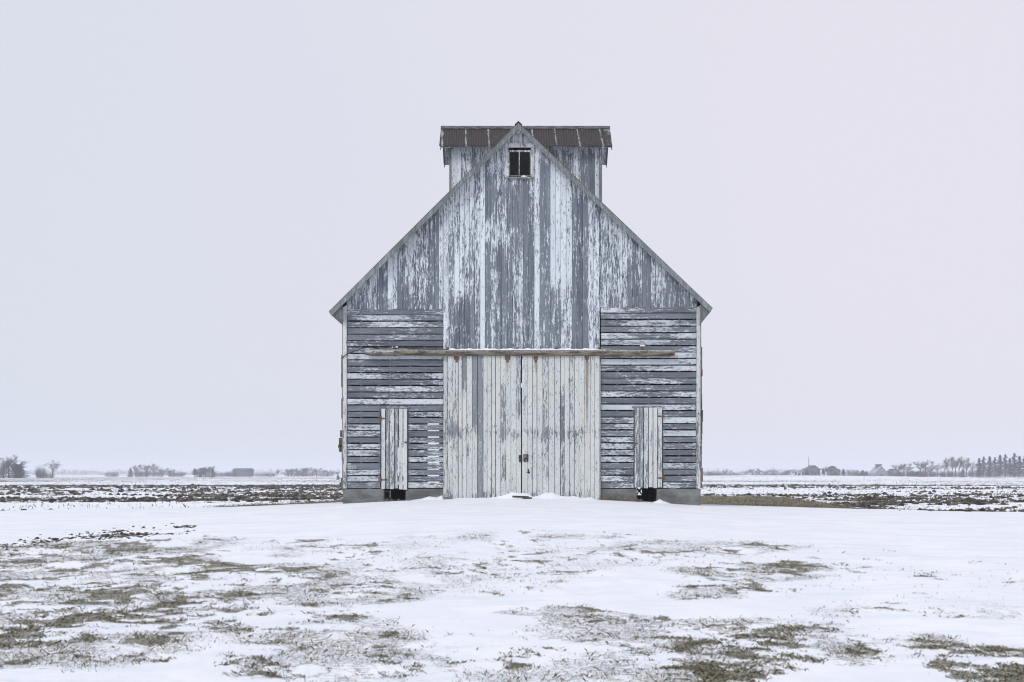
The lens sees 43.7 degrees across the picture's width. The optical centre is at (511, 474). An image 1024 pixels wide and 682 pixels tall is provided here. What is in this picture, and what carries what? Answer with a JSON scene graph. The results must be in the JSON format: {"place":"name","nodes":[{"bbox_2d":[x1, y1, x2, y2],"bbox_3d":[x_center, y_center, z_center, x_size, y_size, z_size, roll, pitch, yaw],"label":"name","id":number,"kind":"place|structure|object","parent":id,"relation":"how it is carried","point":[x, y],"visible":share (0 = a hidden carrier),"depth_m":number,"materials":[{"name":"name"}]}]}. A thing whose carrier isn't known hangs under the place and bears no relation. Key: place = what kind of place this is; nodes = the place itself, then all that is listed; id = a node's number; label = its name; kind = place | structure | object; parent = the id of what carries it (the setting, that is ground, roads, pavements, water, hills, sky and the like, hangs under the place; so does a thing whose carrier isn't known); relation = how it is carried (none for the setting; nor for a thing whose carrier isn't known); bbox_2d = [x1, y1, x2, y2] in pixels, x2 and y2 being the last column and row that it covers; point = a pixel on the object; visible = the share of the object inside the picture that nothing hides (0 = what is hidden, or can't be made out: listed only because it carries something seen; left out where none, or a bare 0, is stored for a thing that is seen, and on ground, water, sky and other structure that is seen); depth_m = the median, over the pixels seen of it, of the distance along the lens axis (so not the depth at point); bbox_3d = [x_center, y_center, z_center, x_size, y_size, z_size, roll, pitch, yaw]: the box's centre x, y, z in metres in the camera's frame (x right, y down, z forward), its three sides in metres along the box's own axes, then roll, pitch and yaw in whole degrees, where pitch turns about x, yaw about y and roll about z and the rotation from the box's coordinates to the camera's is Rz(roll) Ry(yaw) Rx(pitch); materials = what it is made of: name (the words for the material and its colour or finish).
{"place":"outdoors","nodes":[
{"label":"outdoors","id":0,"kind":"place"},
{"bbox_2d":[0,475,1023,681],"bbox_3d":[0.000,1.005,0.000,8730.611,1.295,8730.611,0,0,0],"label":"ground","id":1,"kind":"structure","parent":0,"point":[947,542],"depth_m":15.23,"materials":[{"name":"white snow"}]},
{"bbox_2d":[0,459,10,477],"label":"bush","id":2,"kind":"object","parent":1,"relation":"on","point":[2,469],"visible":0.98,"depth_m":404.97,"materials":[{"name":"grey plant"}]},
{"bbox_2d":[0,454,17,474],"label":"bare tree","id":3,"kind":"object","parent":1,"relation":"on","point":[15,457],"visible":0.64,"depth_m":424.86,"materials":[{"name":"grey plant"}]},
{"bbox_2d":[3,460,16,477],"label":"bare tree","id":4,"kind":"object","parent":1,"relation":"on","point":[8,464],"visible":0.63,"depth_m":415.42,"materials":[{"name":"grey plant"}]},
{"bbox_2d":[5,464,29,477],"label":"evergreen bush","id":5,"kind":"object","parent":1,"relation":"on","point":[12,470],"visible":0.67,"depth_m":414.23,"materials":[{"name":"grey plant"}]},
{"bbox_2d":[14,464,27,477],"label":"evergreen bush","id":6,"kind":"object","parent":1,"relation":"on","point":[19,471],"visible":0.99,"depth_m":409.59,"materials":[{"name":"grey plant"}]},
{"bbox_2d":[34,465,46,477],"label":"bush","id":7,"kind":"object","parent":1,"relation":"on","point":[38,472],"visible":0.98,"depth_m":429.82,"materials":[{"name":"grey plant"}]},
{"bbox_2d":[37,472,54,477],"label":"bush","id":8,"kind":"object","parent":1,"relation":"on","point":[46,476],"visible":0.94,"depth_m":431.26,"materials":[{"name":"grey plant"}]},
{"bbox_2d":[42,460,61,477],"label":"bare tree","id":9,"kind":"object","parent":1,"relation":"on","point":[54,464],"visible":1,"depth_m":429.89,"materials":[{"name":"grey plant"}]},
{"bbox_2d":[1,523,195,554],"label":"ridge clods","id":10,"kind":"object","parent":1,"relation":"on","point":[133,534],"visible":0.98,"depth_m":22.06,"materials":[{"name":"soil"}]},
{"bbox_2d":[104,472,119,476],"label":"bush","id":11,"kind":"object","parent":1,"relation":"on","point":[111,474],"visible":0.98,"depth_m":618.77,"materials":[{"name":"grey plant"}]},
{"bbox_2d":[127,468,133,476],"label":"evergreen bush","id":12,"kind":"object","parent":1,"relation":"on","point":[130,473],"visible":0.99,"depth_m":619.58,"materials":[{"name":"grey plant"}]},
{"bbox_2d":[132,464,141,476],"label":"bare tree","id":13,"kind":"object","parent":1,"relation":"on","point":[136,469],"visible":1,"depth_m":599.88,"materials":[{"name":"grey plant"}]},
{"bbox_2d":[133,470,151,476],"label":"bush","id":14,"kind":"object","parent":1,"relation":"on","point":[140,474],"visible":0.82,"depth_m":645.25,"materials":[{"name":"grey plant"}]},
{"bbox_2d":[138,464,154,476],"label":"bare tree","id":15,"kind":"object","parent":1,"relation":"on","point":[146,468],"visible":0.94,"depth_m":626.42,"materials":[{"name":"grey plant"}]},
{"bbox_2d":[145,470,165,476],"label":"bush","id":16,"kind":"object","parent":1,"relation":"on","point":[161,474],"visible":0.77,"depth_m":672.56,"materials":[{"name":"grey plant"}]},
{"bbox_2d":[166,471,184,476],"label":"bush","id":17,"kind":"object","parent":1,"relation":"on","point":[174,474],"visible":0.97,"depth_m":697.82,"materials":[{"name":"grey plant"}]},
{"bbox_2d":[196,468,209,476],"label":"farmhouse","id":18,"kind":"object","parent":1,"relation":"on","point":[202,474],"visible":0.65,"depth_m":575.00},
{"bbox_2d":[208,468,217,476],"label":"evergreen bush","id":19,"kind":"object","parent":1,"relation":"on","point":[213,472],"visible":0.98,"depth_m":533.29,"materials":[{"name":"grey plant"}]},
{"bbox_2d":[215,472,226,476],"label":"bush","id":20,"kind":"object","parent":1,"relation":"on","point":[220,475],"visible":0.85,"depth_m":638.34,"materials":[{"name":"grey plant"}]},
{"bbox_2d":[224,471,235,476],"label":"bush","id":21,"kind":"object","parent":1,"relation":"on","point":[231,474],"visible":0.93,"depth_m":665.13,"materials":[{"name":"grey plant"}]},
{"bbox_2d":[232,468,253,476],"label":"long shed","id":22,"kind":"structure","parent":1,"relation":"on","point":[240,472],"depth_m":700.00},
{"bbox_2d":[254,473,265,476],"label":"bush","id":23,"kind":"object","parent":1,"relation":"on","point":[260,475],"visible":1,"depth_m":680.04,"materials":[{"name":"grey plant"}]},
{"bbox_2d":[284,471,303,476],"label":"bush","id":24,"kind":"object","parent":1,"relation":"on","point":[296,474],"visible":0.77,"depth_m":731.64,"materials":[{"name":"grey plant"}]},
{"bbox_2d":[301,472,315,475],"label":"bush","id":25,"kind":"object","parent":1,"relation":"on","point":[311,474],"visible":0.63,"depth_m":758.13,"materials":[{"name":"grey plant"}]},
{"bbox_2d":[317,472,333,476],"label":"bush","id":26,"kind":"object","parent":1,"relation":"on","point":[326,475],"visible":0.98,"depth_m":692.16,"materials":[{"name":"grey plant"}]},
{"bbox_2d":[411,495,443,500],"bbox_3d":[-1.993,0.571,29.819,0.839,0.155,0.338,0,0,0],"label":"snow drift","id":27,"kind":"object","parent":1,"relation":"on","point":[434,498],"visible":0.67,"depth_m":29.78,"materials":[{"name":"white snow"}]},
{"bbox_2d":[0,483,1023,511],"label":"soil clods","id":28,"kind":"object","parent":1,"relation":"on","point":[953,500],"visible":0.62,"depth_m":79.02,"materials":[{"name":"brown soil"}]},
{"bbox_2d":[0,475,1023,511],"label":"corn stubble","id":29,"kind":"object","parent":1,"relation":"on","point":[269,489],"visible":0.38,"depth_m":114.17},
{"bbox_2d":[1,507,1023,511],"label":"loose clods","id":30,"kind":"object","parent":1,"relation":"on","point":[980,509],"visible":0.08,"depth_m":33.28,"materials":[{"name":"soil"}]},
{"bbox_2d":[9,466,1020,475],"bbox_3d":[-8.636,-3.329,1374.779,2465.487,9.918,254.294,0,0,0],"label":"distant woods","id":31,"kind":"object","parent":1,"relation":"on","point":[115,472],"visible":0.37,"depth_m":1345.83,"materials":[{"name":"plant"}]},
{"bbox_2d":[344,496,685,503],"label":"dead weeds","id":32,"kind":"object","parent":1,"relation":"on","point":[624,499],"visible":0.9,"depth_m":29.84,"materials":[{"name":"brown plant"}]},
{"bbox_2d":[329,121,712,505],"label":"barn","id":33,"kind":"structure","parent":1,"relation":"on","point":[498,274],"depth_m":29.95,"materials":[{"name":"grey wood"}]},
{"bbox_2d":[378,409,408,489],"bbox_3d":[-2.779,-0.587,29.932,0.705,1.896,0.068,0,0,0],"label":"small door","id":34,"kind":"structure","parent":33,"relation":"in","point":[389,420],"depth_m":29.92,"materials":[{"name":"wood"}]},
{"bbox_2d":[448,355,520,498],"bbox_3d":[-0.641,-1.091,29.893,1.716,3.397,0.090,0,0,0],"label":"sliding door","id":35,"kind":"structure","parent":33,"relation":"in","point":[484,392],"depth_m":29.88,"materials":[{"name":"wood"}]},
{"bbox_2d":[504,143,534,178],"bbox_3d":[0.177,-7.346,29.938,0.709,0.832,0.107,0,0,0],"label":"window","id":36,"kind":"structure","parent":33,"relation":"in","point":[519,163],"depth_m":29.97,"materials":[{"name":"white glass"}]},
{"bbox_2d":[522,356,598,499],"bbox_3d":[1.141,-1.093,29.879,1.813,3.393,0.117,0,0,0],"label":"sliding door","id":37,"kind":"structure","parent":33,"relation":"in","point":[560,394],"depth_m":29.87,"materials":[{"name":"wood"}]},
{"bbox_2d":[634,408,664,487],"bbox_3d":[3.215,-0.617,29.932,0.728,1.890,0.068,0,0,0],"label":"small door","id":38,"kind":"structure","parent":33,"relation":"in","point":[653,418],"depth_m":29.92,"materials":[{"name":"wood"}]},
{"bbox_2d":[512,496,531,498],"bbox_3d":[0.236,0.532,29.482,0.460,0.065,0.140,2,0,-3],"label":"broken plank","id":39,"kind":"object","parent":1,"relation":"on","point":[525,497],"visible":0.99,"depth_m":29.41,"materials":[{"name":"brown wood"}]},
{"bbox_2d":[455,492,596,499],"bbox_3d":[0.279,0.527,29.730,3.630,0.223,0.459,0,0,0],"label":"snow drift","id":40,"kind":"object","parent":1,"relation":"on","point":[551,495],"visible":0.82,"depth_m":29.68,"materials":[{"name":"white snow"}]},
{"bbox_2d":[653,499,670,503],"bbox_3d":[3.515,0.657,29.835,0.455,0.146,0.270,0,0,0],"label":"snow drift","id":41,"kind":"object","parent":1,"relation":"on","point":[660,501],"visible":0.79,"depth_m":29.81,"materials":[{"name":"white snow"}]},
{"bbox_2d":[789,470,803,474],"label":"machine shed","id":42,"kind":"structure","parent":1,"relation":"on","point":[797,473],"depth_m":620.00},
{"bbox_2d":[804,465,820,474],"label":"gabled barn","id":43,"kind":"structure","parent":1,"relation":"on","point":[813,469],"depth_m":600.00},
{"bbox_2d":[823,466,833,475],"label":"bare tree","id":44,"kind":"object","parent":1,"relation":"on","point":[827,470],"visible":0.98,"depth_m":573.41,"materials":[{"name":"grey plant"}]},
{"bbox_2d":[828,469,840,475],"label":"barn","id":45,"kind":"structure","parent":1,"relation":"on","point":[836,470],"depth_m":575.48,"materials":[{"name":"grey"}]},
{"bbox_2d":[868,464,888,475],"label":"crib barn","id":46,"kind":"structure","parent":1,"relation":"on","point":[878,470],"depth_m":560.00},
{"bbox_2d":[887,469,900,475],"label":"lean shed","id":47,"kind":"structure","parent":1,"relation":"on","point":[890,470],"depth_m":601.00,"materials":[{"name":"grey"}]},
{"bbox_2d":[887,470,903,475],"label":"bush","id":48,"kind":"object","parent":1,"relation":"on","point":[895,474],"visible":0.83,"depth_m":535.21,"materials":[{"name":"grey plant"}]},
{"bbox_2d":[893,464,905,475],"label":"bare tree","id":49,"kind":"object","parent":1,"relation":"on","point":[899,467],"visible":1,"depth_m":519.89,"materials":[{"name":"grey plant"}]},
{"bbox_2d":[896,470,915,476],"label":"bush","id":50,"kind":"object","parent":1,"relation":"on","point":[910,474],"visible":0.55,"depth_m":560.60,"materials":[{"name":"grey plant"}]},
{"bbox_2d":[899,463,913,475],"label":"bare tree","id":51,"kind":"object","parent":1,"relation":"on","point":[904,466],"visible":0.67,"depth_m":546.73,"materials":[{"name":"grey plant"}]},
{"bbox_2d":[913,460,928,472],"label":"bare tree","id":52,"kind":"object","parent":1,"relation":"on","point":[921,466],"visible":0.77,"depth_m":600.01,"materials":[{"name":"grey plant"}]},
{"bbox_2d":[918,470,937,476],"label":"bush","id":53,"kind":"object","parent":1,"relation":"on","point":[927,473],"visible":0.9,"depth_m":547.45,"materials":[{"name":"grey plant"}]},
{"bbox_2d":[921,460,935,476],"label":"bare tree","id":54,"kind":"object","parent":1,"relation":"on","point":[924,466],"visible":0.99,"depth_m":533.18,"materials":[{"name":"grey plant"}]},
{"bbox_2d":[932,464,944,476],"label":"bare tree","id":55,"kind":"object","parent":1,"relation":"on","point":[938,468],"visible":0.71,"depth_m":586.57,"materials":[{"name":"grey plant"}]},
{"bbox_2d":[941,458,947,476],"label":"bare tree","id":56,"kind":"object","parent":1,"relation":"on","point":[946,465],"visible":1,"depth_m":480.22,"materials":[{"name":"grey plant"}]},
{"bbox_2d":[939,470,952,476],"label":"bush","id":57,"kind":"object","parent":1,"relation":"on","point":[947,474],"visible":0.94,"depth_m":489.34,"materials":[{"name":"grey plant"}]},
{"bbox_2d":[943,456,954,471],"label":"bare tree","id":58,"kind":"object","parent":1,"relation":"on","point":[948,460],"visible":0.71,"depth_m":506.29,"materials":[{"name":"grey plant"}]},
{"bbox_2d":[948,457,957,476],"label":"bare tree","id":59,"kind":"object","parent":1,"relation":"on","point":[954,461],"visible":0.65,"depth_m":533.41,"materials":[{"name":"grey plant"}]},
{"bbox_2d":[949,470,963,476],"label":"bush","id":60,"kind":"object","parent":1,"relation":"on","point":[959,473],"visible":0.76,"depth_m":516.33,"materials":[{"name":"grey plant"}]},
{"bbox_2d":[950,457,964,476],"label":"bare tree","id":61,"kind":"object","parent":1,"relation":"on","point":[956,464],"visible":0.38,"depth_m":559.96,"materials":[{"name":"grey plant"}]},
{"bbox_2d":[954,456,962,468],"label":"bare tree","id":62,"kind":"object","parent":1,"relation":"on","point":[960,460],"visible":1,"depth_m":493.47,"materials":[{"name":"grey plant"}]},
{"bbox_2d":[961,458,970,476],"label":"bare tree","id":63,"kind":"object","parent":1,"relation":"on","point":[963,465],"visible":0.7,"depth_m":519.87,"materials":[{"name":"grey plant"}]},
{"bbox_2d":[965,460,978,476],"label":"bare tree","id":64,"kind":"object","parent":1,"relation":"on","point":[972,468],"visible":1,"depth_m":479.98,"materials":[{"name":"grey plant"}]},
{"bbox_2d":[967,469,982,476],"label":"bush","id":65,"kind":"object","parent":1,"relation":"on","point":[970,474],"visible":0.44,"depth_m":569.51,"materials":[{"name":"grey plant"}]},
{"bbox_2d":[976,458,982,476],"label":"pine tree","id":66,"kind":"object","parent":1,"relation":"on","point":[979,467],"visible":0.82,"depth_m":489.81,"materials":[{"name":"grey plant"}]},
{"bbox_2d":[975,468,991,477],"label":"bush","id":67,"kind":"object","parent":1,"relation":"on","point":[983,474],"visible":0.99,"depth_m":471.37,"materials":[{"name":"grey plant"}]},
{"bbox_2d":[981,456,987,471],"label":"pine tree","id":68,"kind":"object","parent":1,"relation":"on","point":[983,465],"visible":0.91,"depth_m":496.57,"materials":[{"name":"grey plant"}]},
{"bbox_2d":[986,456,993,473],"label":"pine tree","id":69,"kind":"object","parent":1,"relation":"on","point":[989,466],"visible":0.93,"depth_m":502.94,"materials":[{"name":"grey plant"}]},
{"bbox_2d":[985,471,999,476],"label":"bush","id":70,"kind":"object","parent":1,"relation":"on","point":[994,473],"visible":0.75,"depth_m":497.77,"materials":[{"name":"grey plant"}]},
{"bbox_2d":[992,457,996,476],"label":"pine tree","id":71,"kind":"object","parent":1,"relation":"on","point":[994,468],"visible":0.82,"depth_m":509.93,"materials":[{"name":"grey plant"}]},
{"bbox_2d":[995,455,1003,476],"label":"pine tree","id":72,"kind":"object","parent":1,"relation":"on","point":[1000,467],"visible":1,"depth_m":493.17,"materials":[{"name":"grey plant"}]},
{"bbox_2d":[1002,454,1008,476],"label":"pine tree","id":73,"kind":"object","parent":1,"relation":"on","point":[1005,465],"visible":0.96,"depth_m":499.84,"materials":[{"name":"grey plant"}]},
{"bbox_2d":[999,471,1016,476],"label":"bush","id":74,"kind":"object","parent":1,"relation":"on","point":[1003,474],"visible":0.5,"depth_m":524.31,"materials":[{"name":"grey plant"}]},
{"bbox_2d":[1006,458,1013,476],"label":"pine tree","id":75,"kind":"object","parent":1,"relation":"on","point":[1009,470],"visible":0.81,"depth_m":506.57,"materials":[{"name":"grey plant"}]},
{"bbox_2d":[1009,453,1018,476],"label":"pine tree","id":76,"kind":"object","parent":1,"relation":"on","point":[1014,466],"visible":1,"depth_m":489.86,"materials":[{"name":"grey plant"}]},
{"bbox_2d":[1015,456,1023,476],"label":"pine tree","id":77,"kind":"object","parent":1,"relation":"on","point":[1020,464],"visible":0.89,"depth_m":496.36,"materials":[{"name":"grey plant"}]},
{"bbox_2d":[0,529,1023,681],"bbox_3d":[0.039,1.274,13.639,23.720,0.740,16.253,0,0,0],"label":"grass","id":78,"kind":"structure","parent":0,"point":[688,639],"depth_m":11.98,"materials":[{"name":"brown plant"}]},
{"bbox_2d":[0,0,1023,474],"label":"sky","id":79,"kind":"structure","parent":0,"point":[190,190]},
{"bbox_2d":[207,495,865,508],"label":"dead grass","id":80,"kind":"structure","parent":0,"point":[748,502],"depth_m":56.66,"materials":[{"name":"brown plant"}]}
]}

